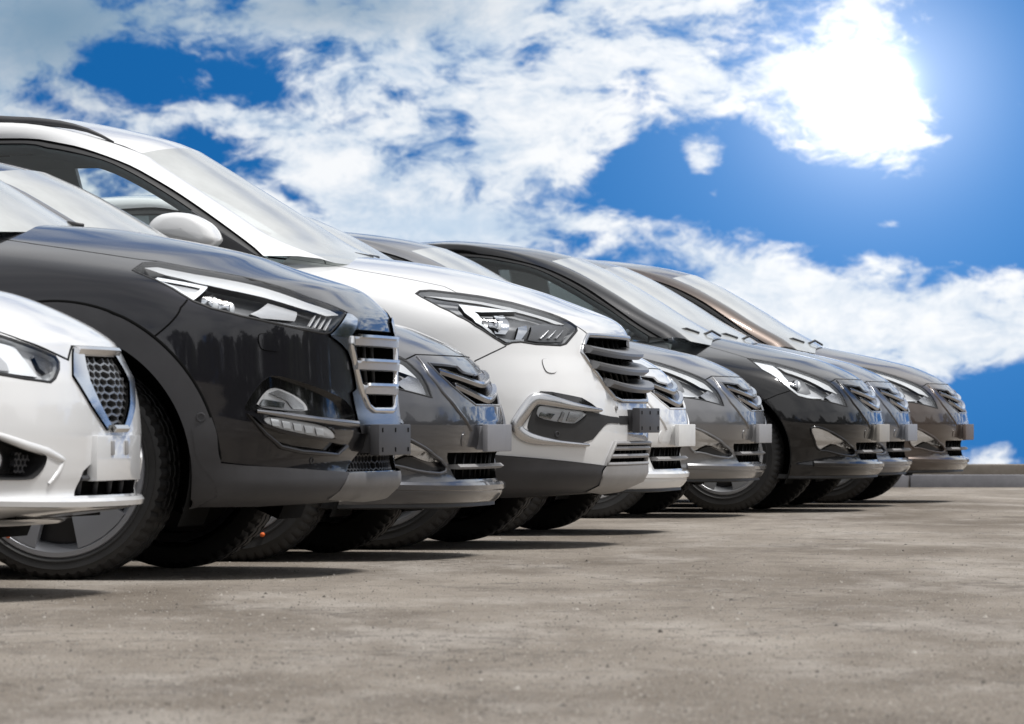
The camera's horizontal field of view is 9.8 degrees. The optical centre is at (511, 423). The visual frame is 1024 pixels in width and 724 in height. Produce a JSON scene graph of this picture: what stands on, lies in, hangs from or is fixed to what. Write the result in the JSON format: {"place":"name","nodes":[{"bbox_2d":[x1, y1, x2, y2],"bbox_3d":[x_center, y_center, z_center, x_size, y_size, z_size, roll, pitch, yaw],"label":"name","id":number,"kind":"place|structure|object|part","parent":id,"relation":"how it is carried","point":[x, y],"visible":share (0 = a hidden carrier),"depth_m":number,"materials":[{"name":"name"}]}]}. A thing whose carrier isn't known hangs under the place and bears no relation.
{"place":"outdoors","nodes":[
{"label":"outdoors","id":0,"kind":"place"},
{"bbox_2d":[0,487,1023,723],"bbox_3d":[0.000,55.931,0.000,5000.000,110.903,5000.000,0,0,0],"label":"ground","id":1,"kind":"structure","parent":0,"point":[901,521],"depth_m":14.40,"materials":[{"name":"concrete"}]},
{"bbox_2d":[0,291,144,537],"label":"sedan","id":2,"kind":"object","parent":1,"relation":"on","point":[70,432],"visible":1,"depth_m":16.17,"materials":[{"name":"white paint"}]},
{"bbox_2d":[0,180,410,579],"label":"suv","id":3,"kind":"object","parent":1,"relation":"on","point":[266,389],"visible":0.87,"depth_m":18.34,"materials":[{"name":"grey paint"}]},
{"bbox_2d":[0,162,511,561],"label":"sedan","id":4,"kind":"object","parent":1,"relation":"on","point":[451,411],"visible":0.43,"depth_m":21.08,"materials":[{"name":"paint"}]},
{"bbox_2d":[0,116,659,549],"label":"suv","id":5,"kind":"object","parent":1,"relation":"on","point":[574,390],"visible":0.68,"depth_m":22.89,"materials":[{"name":"white paint"}]},
{"bbox_3d":[-2.424,-0.874,23.174,3.042,0.468,0.157,0,0,12],"label":"window frame","id":6,"kind":"part","parent":5,"relation":"part of","materials":[{"name":"black rubber"}]},
{"bbox_2d":[100,195,694,534],"bbox_3d":[-1.405,-0.268,26.580,4.420,1.496,2.058,0,0,10],"label":"sedan","id":7,"kind":"object","parent":1,"relation":"on","point":[670,439],"visible":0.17,"depth_m":26.06,"materials":[{"name":"white paint"}]},
{"bbox_3d":[-1.801,-0.702,25.951,2.757,0.480,0.123,0,0,13],"label":"window frame","id":8,"kind":"part","parent":7,"relation":"part of","materials":[{"name":"black rubber"}]},
{"bbox_2d":[264,232,771,517],"bbox_3d":[-0.862,-0.268,31.280,4.420,1.496,2.058,0,0,10],"label":"sedan","id":9,"kind":"object","parent":1,"relation":"on","point":[725,414],"visible":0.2,"depth_m":30.48,"materials":[{"name":"silver paint"}]},
{"bbox_3d":[-1.257,-0.702,30.651,2.757,0.480,0.123,0,0,13],"label":"window frame","id":10,"kind":"part","parent":9,"relation":"part of","materials":[{"name":"black rubber"}]},
{"bbox_2d":[420,241,889,512],"bbox_3d":[-0.126,-0.268,33.180,4.420,1.496,2.058,0,0,10],"label":"sedan","id":11,"kind":"object","parent":1,"relation":"on","point":[825,419],"visible":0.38,"depth_m":32.30,"materials":[{"name":"black paint"}]},
{"bbox_3d":[-0.522,-0.702,32.551,2.757,0.480,0.123,0,0,13],"label":"window frame","id":12,"kind":"part","parent":11,"relation":"part of","materials":[{"name":"black rubber"}]},
{"bbox_2d":[500,257,916,503],"bbox_3d":[0.157,-0.268,35.080,4.420,1.496,2.058,0,0,10],"label":"sedan","id":13,"kind":"object","parent":1,"relation":"on","point":[895,415],"visible":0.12,"depth_m":34.57,"materials":[{"name":"silver paint"}]},
{"bbox_2d":[548,260,973,502],"bbox_3d":[0.634,-0.268,36.980,4.420,1.496,2.058,0,0,10],"label":"sedan","id":14,"kind":"object","parent":1,"relation":"on","point":[938,413],"visible":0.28,"depth_m":36.19,"materials":[{"name":"brown paint"}]},
{"bbox_3d":[0.238,-0.702,36.351,2.757,0.480,0.123,0,0,13],"label":"window frame","id":15,"kind":"part","parent":14,"relation":"part of","materials":[{"name":"black rubber"}]},
{"bbox_2d":[893,464,1023,486],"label":"kerb","id":16,"kind":"structure","parent":1,"relation":"on","point":[990,475],"depth_m":44.97,"materials":[{"name":"concrete"}]},
{"bbox_2d":[0,0,1023,463],"label":"sky","id":17,"kind":"structure","parent":0,"point":[851,172],"materials":[{"name":"blue"}]}
]}

